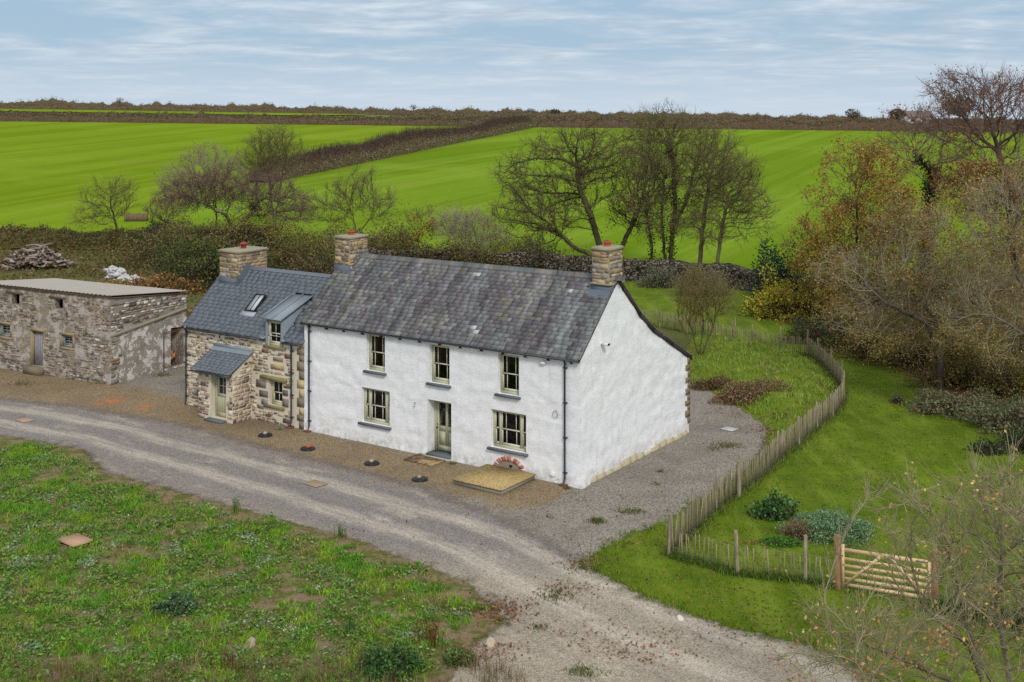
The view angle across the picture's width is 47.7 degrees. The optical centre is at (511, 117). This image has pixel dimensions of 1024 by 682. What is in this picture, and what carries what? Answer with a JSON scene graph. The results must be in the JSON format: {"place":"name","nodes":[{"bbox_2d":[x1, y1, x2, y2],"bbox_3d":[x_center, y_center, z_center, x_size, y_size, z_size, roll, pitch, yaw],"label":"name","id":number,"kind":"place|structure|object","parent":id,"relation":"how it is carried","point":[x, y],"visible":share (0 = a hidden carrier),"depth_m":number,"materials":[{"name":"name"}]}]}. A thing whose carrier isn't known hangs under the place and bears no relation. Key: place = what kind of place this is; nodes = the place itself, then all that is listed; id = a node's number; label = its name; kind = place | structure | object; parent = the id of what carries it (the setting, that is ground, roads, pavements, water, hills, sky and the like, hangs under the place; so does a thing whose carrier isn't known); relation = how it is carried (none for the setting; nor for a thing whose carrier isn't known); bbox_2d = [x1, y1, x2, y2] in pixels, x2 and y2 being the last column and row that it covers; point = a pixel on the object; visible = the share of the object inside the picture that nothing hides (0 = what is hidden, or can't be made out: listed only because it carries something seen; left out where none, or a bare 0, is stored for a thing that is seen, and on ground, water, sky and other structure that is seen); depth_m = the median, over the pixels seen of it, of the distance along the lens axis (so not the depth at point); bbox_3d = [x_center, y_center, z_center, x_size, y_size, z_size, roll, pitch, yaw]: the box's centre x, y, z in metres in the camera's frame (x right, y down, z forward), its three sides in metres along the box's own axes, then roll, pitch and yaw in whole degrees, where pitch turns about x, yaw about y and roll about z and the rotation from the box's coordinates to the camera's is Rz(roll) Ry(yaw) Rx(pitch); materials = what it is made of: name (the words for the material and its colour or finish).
{"place":"outdoors","nodes":[
{"label":"outdoors","id":0,"kind":"place"},
{"bbox_2d":[0,109,365,114],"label":"field","id":1,"kind":"structure","parent":0,"point":[104,111],"depth_m":677.97,"materials":[{"name":"green plant"}]},
{"bbox_2d":[0,121,463,234],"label":"field","id":2,"kind":"structure","parent":0,"point":[48,170],"depth_m":247.44,"materials":[{"name":"green plant"}]},
{"bbox_2d":[66,173,144,230],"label":"ash","id":3,"kind":"object","parent":2,"relation":"on","point":[86,201],"visible":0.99,"depth_m":121.81,"materials":[{"name":"brown plant"}]},
{"bbox_2d":[139,186,202,226],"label":"hawthorn","id":4,"kind":"object","parent":2,"relation":"on","point":[166,210],"visible":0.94,"depth_m":117.51,"materials":[{"name":"brown plant"}]},
{"bbox_2d":[0,436,500,681],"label":"weedy ground","id":5,"kind":"structure","parent":0,"point":[466,633],"depth_m":32.44,"materials":[{"name":"green plant"}]},
{"bbox_2d":[150,590,202,617],"bbox_3d":[-9.025,13.072,31.249,1.390,0.542,1.080,0,0,0],"label":"weed clump","id":6,"kind":"object","parent":5,"relation":"on","point":[175,601],"visible":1,"depth_m":31.05,"materials":[{"name":"green plant"}]},
{"bbox_2d":[0,643,529,681],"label":"dead grass","id":7,"kind":"structure","parent":5,"relation":"on","point":[487,671],"depth_m":27.39,"materials":[{"name":"brown plant"}]},
{"bbox_2d":[347,641,424,681],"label":"weed clump","id":8,"kind":"object","parent":5,"relation":"on","point":[372,664],"visible":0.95,"depth_m":27.65,"materials":[{"name":"green plant"}]},
{"bbox_2d":[440,645,480,667],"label":"weed clump","id":9,"kind":"object","parent":5,"relation":"on","point":[451,658],"visible":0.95,"depth_m":28.16,"materials":[{"name":"green plant"}]},
{"bbox_2d":[0,364,767,574],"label":"gravel yard","id":10,"kind":"structure","parent":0,"point":[686,457],"depth_m":44.84,"materials":[{"name":"grey gravel"}]},
{"bbox_2d":[0,372,746,680],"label":"gravel weeds","id":11,"kind":"object","parent":10,"relation":"on","point":[597,521],"visible":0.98,"depth_m":34.47,"materials":[{"name":"green plant"}]},
{"bbox_2d":[451,464,535,494],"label":"timber platform","id":12,"kind":"structure","parent":10,"relation":"on","point":[494,479],"depth_m":42.04,"materials":[{"name":"yellow wood"}]},
{"bbox_2d":[689,375,734,391],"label":"heather","id":13,"kind":"object","parent":10,"relation":"on","point":[712,382],"visible":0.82,"depth_m":56.63,"materials":[{"name":"brown plant"}]},
{"bbox_2d":[0,398,882,681],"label":"track","id":14,"kind":"structure","parent":0,"point":[504,560],"depth_m":36.02,"materials":[{"name":"grey gravel"}]},
{"bbox_2d":[0,106,1022,680],"bbox_3d":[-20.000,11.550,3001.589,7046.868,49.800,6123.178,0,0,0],"label":"ground","id":15,"kind":"structure","parent":0,"point":[670,334],"depth_m":94.48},
{"bbox_2d":[0,243,77,270],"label":"log pile","id":16,"kind":"object","parent":15,"relation":"on","point":[35,256],"visible":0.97,"depth_m":101.77,"materials":[{"name":"brown wood"}]},
{"bbox_2d":[0,221,146,249],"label":"boundary hedge","id":17,"kind":"object","parent":15,"relation":"on","point":[11,236],"visible":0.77,"depth_m":117.83,"materials":[{"name":"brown plant"}]},
{"bbox_2d":[0,278,186,384],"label":"stone barn","id":18,"kind":"structure","parent":15,"relation":"on","point":[106,333],"depth_m":59.79,"materials":[{"name":"grey stone"}]},
{"bbox_2d":[86,265,169,285],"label":"rubble sacks","id":19,"kind":"object","parent":15,"relation":"on","point":[119,274],"visible":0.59,"depth_m":93.43,"materials":[{"name":"white plastic"}]},
{"bbox_2d":[98,272,203,293],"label":"bracken","id":20,"kind":"object","parent":15,"relation":"on","point":[176,283],"visible":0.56,"depth_m":87.72,"materials":[{"name":"brown plant"}]},
{"bbox_2d":[103,220,246,269],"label":"bramble","id":21,"kind":"object","parent":15,"relation":"on","point":[147,254],"visible":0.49,"depth_m":103.39,"materials":[{"name":"green plant"}]},
{"bbox_2d":[167,212,237,251],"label":"bramble","id":22,"kind":"object","parent":15,"relation":"on","point":[201,227],"visible":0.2,"depth_m":113.26,"materials":[{"name":"green plant"}]},
{"bbox_2d":[133,222,274,255],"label":"boundary hedge","id":23,"kind":"object","parent":15,"relation":"on","point":[232,238],"visible":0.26,"depth_m":114.20,"materials":[{"name":"green plant"}]},
{"bbox_2d":[145,222,275,289],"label":"bramble","id":24,"kind":"object","parent":15,"relation":"on","point":[200,265],"visible":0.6,"depth_m":91.10,"materials":[{"name":"green plant"}]},
{"bbox_2d":[147,157,319,229],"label":"hawthorn","id":25,"kind":"object","parent":15,"relation":"on","point":[224,178],"visible":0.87,"depth_m":120.43,"materials":[{"name":"brown plant"}]},
{"bbox_2d":[0,109,495,119],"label":"field hedge","id":26,"kind":"object","parent":15,"relation":"on","point":[200,114],"visible":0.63,"depth_m":560.83,"materials":[{"name":"brown plant"}]},
{"bbox_2d":[179,242,330,428],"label":"stone cottage","id":27,"kind":"structure","parent":15,"relation":"on","point":[244,343],"depth_m":51.44,"materials":[{"name":"stone"}]},
{"bbox_2d":[260,374,286,410],"bbox_3d":[-10.300,11.950,50.515,1.580,1.380,0.400,0,0,34],"label":"window","id":28,"kind":"structure","parent":27,"relation":"in","point":[274,379],"depth_m":50.52,"materials":[{"name":"green paint"}]},
{"bbox_2d":[198,204,314,251],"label":"bramble","id":29,"kind":"object","parent":15,"relation":"on","point":[269,229],"visible":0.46,"depth_m":115.38,"materials":[{"name":"green plant"}]},
{"bbox_2d":[0,112,534,127],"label":"field hedge","id":30,"kind":"object","parent":15,"relation":"on","point":[215,119],"visible":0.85,"depth_m":401.56,"materials":[{"name":"brown plant"}]},
{"bbox_2d":[3,112,558,121],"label":"field hedge","id":31,"kind":"object","parent":15,"relation":"on","point":[245,114],"visible":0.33,"depth_m":476.41,"materials":[{"name":"brown plant"}]},
{"bbox_2d":[259,226,337,273],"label":"bramble","id":32,"kind":"object","parent":15,"relation":"on","point":[286,255],"visible":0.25,"depth_m":95.01,"materials":[{"name":"green plant"}]},
{"bbox_2d":[0,101,603,115],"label":"field hedge","id":33,"kind":"object","parent":15,"relation":"on","point":[61,106],"visible":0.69,"depth_m":741.34,"materials":[{"name":"brown plant"}]},
{"bbox_2d":[280,239,334,273],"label":"bramble","id":34,"kind":"object","parent":15,"relation":"on","point":[317,266],"visible":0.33,"depth_m":89.65,"materials":[{"name":"green plant"}]},
{"bbox_2d":[0,97,665,116],"bbox_3d":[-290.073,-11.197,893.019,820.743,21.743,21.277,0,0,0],"label":"field hedge","id":35,"kind":"object","parent":15,"relation":"on","point":[254,106],"visible":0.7,"depth_m":888.16,"materials":[{"name":"brown plant"}]},
{"bbox_2d":[287,217,385,260],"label":"bramble","id":36,"kind":"object","parent":15,"relation":"on","point":[359,230],"visible":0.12,"depth_m":109.32,"materials":[{"name":"green plant"}]},
{"bbox_2d":[298,162,403,231],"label":"hawthorn","id":37,"kind":"object","parent":15,"relation":"on","point":[351,201],"visible":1,"depth_m":111.59,"materials":[{"name":"brown plant"}]},
{"bbox_2d":[244,114,534,182],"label":"field hedge","id":38,"kind":"object","parent":15,"relation":"on","point":[327,158],"visible":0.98,"depth_m":254.94,"materials":[{"name":"brown plant"}]},
{"bbox_2d":[367,226,422,250],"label":"bramble","id":39,"kind":"object","parent":15,"relation":"on","point":[375,243],"visible":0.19,"depth_m":103.69,"materials":[{"name":"green plant"}]},
{"bbox_2d":[382,195,440,249],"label":"willow","id":40,"kind":"object","parent":15,"relation":"on","point":[417,232],"visible":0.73,"depth_m":105.69,"materials":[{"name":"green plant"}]},
{"bbox_2d":[387,238,467,261],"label":"bramble","id":41,"kind":"object","parent":15,"relation":"on","point":[435,251],"visible":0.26,"depth_m":100.51,"materials":[{"name":"green plant"}]},
{"bbox_2d":[429,200,516,251],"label":"elder","id":42,"kind":"object","parent":15,"relation":"on","point":[466,222],"visible":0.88,"depth_m":103.51,"materials":[{"name":"grey plant"}]},
{"bbox_2d":[447,230,519,266],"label":"bramble","id":43,"kind":"object","parent":15,"relation":"on","point":[477,249],"visible":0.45,"depth_m":99.40,"materials":[{"name":"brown plant"}]},
{"bbox_2d":[299,230,692,488],"bbox_3d":[-0.618,9.025,49.144,14.289,8.670,9.392,0,0,34],"label":"farmhouse","id":44,"kind":"object","parent":15,"relation":"on","point":[579,380],"visible":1,"depth_m":45.49,"materials":[{"name":"white paint"}]},
{"bbox_2d":[363,334,386,375],"bbox_3d":[-5.471,9.618,47.283,1.160,1.575,0.540,0,0,34],"label":"window","id":45,"kind":"structure","parent":44,"relation":"in","point":[372,367],"depth_m":47.51,"materials":[{"name":"green paint"}]},
{"bbox_2d":[358,387,391,429],"bbox_3d":[-5.480,11.807,47.291,1.700,1.515,0.540,0,0,34],"label":"window","id":46,"kind":"structure","parent":44,"relation":"in","point":[369,419],"depth_m":47.43,"materials":[{"name":"green paint"}]},
{"bbox_2d":[426,344,450,388],"bbox_3d":[-2.760,9.693,45.427,1.170,1.585,0.540,0,0,34],"label":"window","id":47,"kind":"structure","parent":44,"relation":"in","point":[438,379],"depth_m":45.64,"materials":[{"name":"beige paint"}]},
{"bbox_2d":[436,401,450,451],"bbox_3d":[-2.580,12.170,45.704,1.000,1.980,0.123,0,0,34],"label":"front door","id":48,"kind":"structure","parent":44,"relation":"in","point":[443,431],"depth_m":45.82,"materials":[{"name":"green paint"}]},
{"bbox_2d":[494,354,520,399],"bbox_3d":[-0.054,9.678,43.575,1.130,1.595,0.540,0,0,34],"label":"window","id":49,"kind":"structure","parent":44,"relation":"in","point":[507,390],"depth_m":43.78,"materials":[{"name":"green paint"}]},
{"bbox_2d":[487,409,527,456],"bbox_3d":[-0.058,11.788,43.577,1.800,1.515,0.540,0,0,34],"label":"window","id":50,"kind":"structure","parent":44,"relation":"in","point":[500,443],"depth_m":43.69,"materials":[{"name":"green paint"}]},
{"bbox_2d":[0,244,1023,400],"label":"undergrowth","id":51,"kind":"object","parent":15,"relation":"on","point":[92,271],"visible":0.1,"depth_m":100.47,"materials":[{"name":"brown plant"}]},
{"bbox_2d":[511,231,572,267],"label":"bramble","id":52,"kind":"object","parent":15,"relation":"on","point":[538,246],"visible":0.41,"depth_m":99.77,"materials":[{"name":"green plant"}]},
{"bbox_2d":[482,116,687,257],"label":"sycamore","id":53,"kind":"object","parent":15,"relation":"on","point":[577,165],"visible":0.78,"depth_m":105.47,"materials":[{"name":"brown plant"}]},
{"bbox_2d":[610,144,679,259],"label":"ash","id":54,"kind":"object","parent":15,"relation":"on","point":[630,209],"visible":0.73,"depth_m":98.40,"materials":[{"name":"brown plant"}]},
{"bbox_2d":[618,98,736,259],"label":"ash","id":55,"kind":"object","parent":15,"relation":"on","point":[670,148],"visible":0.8,"depth_m":96.76,"materials":[{"name":"brown plant"}]},
{"bbox_2d":[367,247,1010,305],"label":"drystone wall","id":56,"kind":"structure","parent":15,"relation":"on","point":[632,268],"depth_m":94.28,"materials":[{"name":"grey stone"}]},
{"bbox_2d":[388,112,1018,125],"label":"field hedge","id":57,"kind":"object","parent":15,"relation":"on","point":[723,121],"visible":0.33,"depth_m":561.91,"materials":[{"name":"brown plant"}]},
{"bbox_2d":[662,114,766,262],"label":"ash","id":58,"kind":"object","parent":15,"relation":"on","point":[715,146],"visible":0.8,"depth_m":93.81,"materials":[{"name":"brown plant"}]},
{"bbox_2d":[412,110,1021,123],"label":"field hedge","id":59,"kind":"object","parent":15,"relation":"on","point":[552,115],"visible":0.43,"depth_m":702.49,"materials":[{"name":"brown plant"}]},
{"bbox_2d":[414,115,1022,128],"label":"field hedge","id":60,"kind":"object","parent":15,"relation":"on","point":[534,120],"visible":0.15,"depth_m":471.54,"materials":[{"name":"brown plant"}]},
{"bbox_2d":[707,377,796,406],"bbox_3d":[11.520,12.763,54.191,5.281,1.171,2.705,0,0,0],"label":"heather","id":61,"kind":"object","parent":15,"relation":"on","point":[734,393],"visible":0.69,"depth_m":54.12,"materials":[{"name":"brown plant"}]},
{"bbox_2d":[535,113,1023,132],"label":"field hedge","id":62,"kind":"object","parent":15,"relation":"on","point":[776,124],"visible":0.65,"depth_m":401.49,"materials":[{"name":"brown plant"}]},
{"bbox_2d":[594,109,1020,121],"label":"field hedge","id":63,"kind":"object","parent":15,"relation":"on","point":[733,113],"visible":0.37,"depth_m":889.61,"materials":[{"name":"brown plant"}]},
{"bbox_2d":[755,584,964,681],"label":"sapling","id":64,"kind":"object","parent":15,"relation":"on","point":[897,647],"visible":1,"depth_m":20.49,"materials":[{"name":"brown plant"}]},
{"bbox_2d":[774,423,1023,681],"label":"ash","id":65,"kind":"object","parent":15,"relation":"on","point":[998,583],"visible":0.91,"depth_m":21.91,"materials":[{"name":"brown plant"}]},
{"bbox_2d":[0,0,1023,119],"label":"sky","id":66,"kind":"structure","parent":0,"point":[775,58],"materials":[{"name":"blue"}]},
{"bbox_2d":[182,127,1023,274],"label":"field","id":67,"kind":"structure","parent":0,"point":[452,173],"depth_m":183.00,"materials":[{"name":"green plant"}]},
{"bbox_2d":[151,140,249,226],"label":"ash","id":68,"kind":"object","parent":67,"relation":"on","point":[199,157],"visible":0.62,"depth_m":126.49,"materials":[{"name":"brown plant"}]},
{"bbox_2d":[230,115,309,228],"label":"ash","id":69,"kind":"object","parent":67,"relation":"on","point":[262,145],"visible":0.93,"depth_m":133.27,"materials":[{"name":"brown plant"}]},
{"bbox_2d":[681,140,783,262],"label":"ash","id":70,"kind":"object","parent":67,"relation":"on","point":[744,201],"visible":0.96,"depth_m":91.62,"materials":[{"name":"brown plant"}]},
{"bbox_2d":[686,334,840,443],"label":"garden bank","id":71,"kind":"structure","parent":0,"point":[798,370],"depth_m":56.97,"materials":[{"name":"green plant"}]},
{"bbox_2d":[657,257,744,356],"bbox_3d":[10.569,10.382,63.811,4.667,5.893,3.904,0,0,-13],"label":"elder","id":72,"kind":"object","parent":71,"relation":"on","point":[702,304],"visible":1,"depth_m":63.53,"materials":[{"name":"brown plant"}]},
{"bbox_2d":[576,282,1023,681],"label":"lawn","id":73,"kind":"structure","parent":0,"point":[650,300],"depth_m":39.00,"materials":[{"name":"green plant"}]},
{"bbox_2d":[633,261,685,288],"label":"heather","id":74,"kind":"object","parent":73,"relation":"on","point":[663,278],"visible":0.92,"depth_m":90.72,"materials":[{"name":"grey plant"}]},
{"bbox_2d":[304,304,1023,666],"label":"fallen leaves","id":75,"kind":"object","parent":73,"relation":"on","point":[496,618],"visible":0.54,"depth_m":31.47,"materials":[{"name":"brown plant"}]},
{"bbox_2d":[640,307,844,555],"bbox_3d":[10.682,12.576,56.037,12.001,1.653,41.932,0,0,0],"label":"paling fence","id":76,"kind":"object","parent":73,"relation":"on","point":[820,355],"visible":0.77,"depth_m":45.62,"materials":[{"name":"wood"}]},
{"bbox_2d":[671,528,831,584],"bbox_3d":[6.838,12.671,33.770,5.110,1.462,0.602,0,0,28],"label":"paling fence","id":77,"kind":"object","parent":73,"relation":"on","point":[736,557],"visible":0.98,"depth_m":33.60,"materials":[{"name":"wood"}]},
{"bbox_2d":[744,488,800,521],"bbox_3d":[8.705,12.860,38.583,1.633,1.004,1.306,0,0,-33],"label":"garden shrub","id":78,"kind":"object","parent":73,"relation":"on","point":[771,507],"visible":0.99,"depth_m":38.48,"materials":[{"name":"green plant"}]},
{"bbox_2d":[735,261,813,320],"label":"hazel bush","id":79,"kind":"object","parent":73,"relation":"on","point":[757,312],"visible":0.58,"depth_m":77.14,"materials":[{"name":"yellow plant"}]},
{"bbox_2d":[759,534,803,547],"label":"garden shrub","id":80,"kind":"object","parent":73,"relation":"on","point":[779,540],"visible":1,"depth_m":36.04,"materials":[{"name":"green plant"}]},
{"bbox_2d":[744,231,822,312],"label":"laurel","id":81,"kind":"object","parent":73,"relation":"on","point":[779,268],"visible":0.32,"depth_m":79.87,"materials":[{"name":"green plant"}]},
{"bbox_2d":[776,516,814,542],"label":"garden heather","id":82,"kind":"object","parent":73,"relation":"on","point":[799,534],"visible":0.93,"depth_m":36.55,"materials":[{"name":"brown plant"}]},
{"bbox_2d":[756,270,849,325],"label":"hazel bush","id":83,"kind":"object","parent":73,"relation":"on","point":[803,305],"visible":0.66,"depth_m":75.57,"materials":[{"name":"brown plant"}]},
{"bbox_2d":[773,506,876,548],"bbox_3d":[10.002,12.991,37.029,3.270,0.695,2.761,0,0,14],"label":"garden shrub","id":84,"kind":"object","parent":73,"relation":"on","point":[827,521],"visible":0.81,"depth_m":36.80,"materials":[{"name":"green plant"}]},
{"bbox_2d":[779,310,875,343],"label":"laurel","id":85,"kind":"object","parent":73,"relation":"on","point":[815,336],"visible":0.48,"depth_m":68.62,"materials":[{"name":"green plant"}]},
{"bbox_2d":[657,331,1023,635],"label":"rough grass","id":86,"kind":"structure","parent":73,"relation":"on","point":[808,358],"depth_m":52.49,"materials":[{"name":"green plant"}]},
{"bbox_2d":[812,312,897,354],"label":"hazel bush","id":87,"kind":"object","parent":73,"relation":"on","point":[830,341],"visible":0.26,"depth_m":65.97,"materials":[{"name":"brown plant"}]},
{"bbox_2d":[773,125,947,317],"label":"hazel","id":88,"kind":"object","parent":73,"relation":"on","point":[865,165],"visible":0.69,"depth_m":73.05,"materials":[{"name":"brown plant"}]},
{"bbox_2d":[841,544,931,600],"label":"field gate","id":89,"kind":"structure","parent":73,"relation":"on","point":[855,574],"depth_m":32.31,"materials":[{"name":"beige wood"}]},
{"bbox_2d":[827,297,947,367],"bbox_3d":[20.524,11.713,63.675,6.017,3.316,4.961,0,0,44],"label":"hazel bush","id":90,"kind":"object","parent":73,"relation":"on","point":[863,349],"visible":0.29,"depth_m":63.62,"materials":[{"name":"brown plant"}]},
{"bbox_2d":[800,180,1023,388],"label":"hazel","id":91,"kind":"object","parent":73,"relation":"on","point":[914,280],"visible":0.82,"depth_m":56.51,"materials":[{"name":"brown plant"}]},
{"bbox_2d":[847,316,1005,373],"bbox_3d":[22.112,12.022,61.991,8.866,2.678,5.113,0,0,0],"label":"hazel bush","id":92,"kind":"object","parent":73,"relation":"on","point":[902,363],"visible":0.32,"depth_m":61.56,"materials":[{"name":"brown plant"}]},
{"bbox_2d":[868,94,991,304],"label":"sycamore","id":93,"kind":"object","parent":73,"relation":"on","point":[921,163],"visible":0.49,"depth_m":81.85,"materials":[{"name":"brown plant"}]},
{"bbox_2d":[869,202,1022,331],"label":"hazel bush","id":94,"kind":"object","parent":73,"relation":"on","point":[954,283],"visible":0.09,"depth_m":71.86,"materials":[{"name":"brown plant"}]},
{"bbox_2d":[872,250,1023,356],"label":"hazel bush","id":95,"kind":"object","parent":73,"relation":"on","point":[931,324],"visible":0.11,"depth_m":65.51,"materials":[{"name":"brown plant"}]},
{"bbox_2d":[889,62,1023,372],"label":"sycamore","id":96,"kind":"object","parent":73,"relation":"on","point":[996,148],"visible":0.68,"depth_m":59.66,"materials":[{"name":"brown plant"}]},
{"bbox_2d":[894,385,1018,418],"bbox_3d":[20.269,12.779,52.363,6.045,1.162,3.689,0,0,15],"label":"ground bush","id":97,"kind":"object","parent":73,"relation":"on","point":[940,405],"visible":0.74,"depth_m":52.37,"materials":[{"name":"green plant"}]},
{"bbox_2d":[902,338,1013,389],"bbox_3d":[22.712,12.054,57.612,6.876,2.609,3.520,0,0,0],"label":"hazel bush","id":98,"kind":"object","parent":73,"relation":"on","point":[962,376],"visible":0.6,"depth_m":57.26,"materials":[{"name":"brown plant"}]},
{"bbox_2d":[927,146,1023,372],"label":"hazel","id":99,"kind":"object","parent":73,"relation":"on","point":[986,334],"visible":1,"depth_m":49.89,"materials":[{"name":"brown plant"}]},
{"bbox_2d":[944,392,1023,438],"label":"ground bush","id":100,"kind":"object","parent":73,"relation":"on","point":[1010,413],"visible":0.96,"depth_m":49.77,"materials":[{"name":"green plant"}]},
{"bbox_2d":[964,435,1012,455],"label":"ground bush","id":101,"kind":"object","parent":73,"relation":"on","point":[985,448],"visible":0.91,"depth_m":45.92,"materials":[{"name":"green plant"}]},
{"bbox_2d":[966,336,1023,401],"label":"hazel bush","id":102,"kind":"object","parent":73,"relation":"on","point":[1001,388],"visible":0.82,"depth_m":55.24,"materials":[{"name":"brown plant"}]},
{"bbox_2d":[993,423,1023,453],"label":"ground bush","id":103,"kind":"object","parent":73,"relation":"on","point":[1016,439],"visible":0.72,"depth_m":46.31,"materials":[{"name":"green plant"}]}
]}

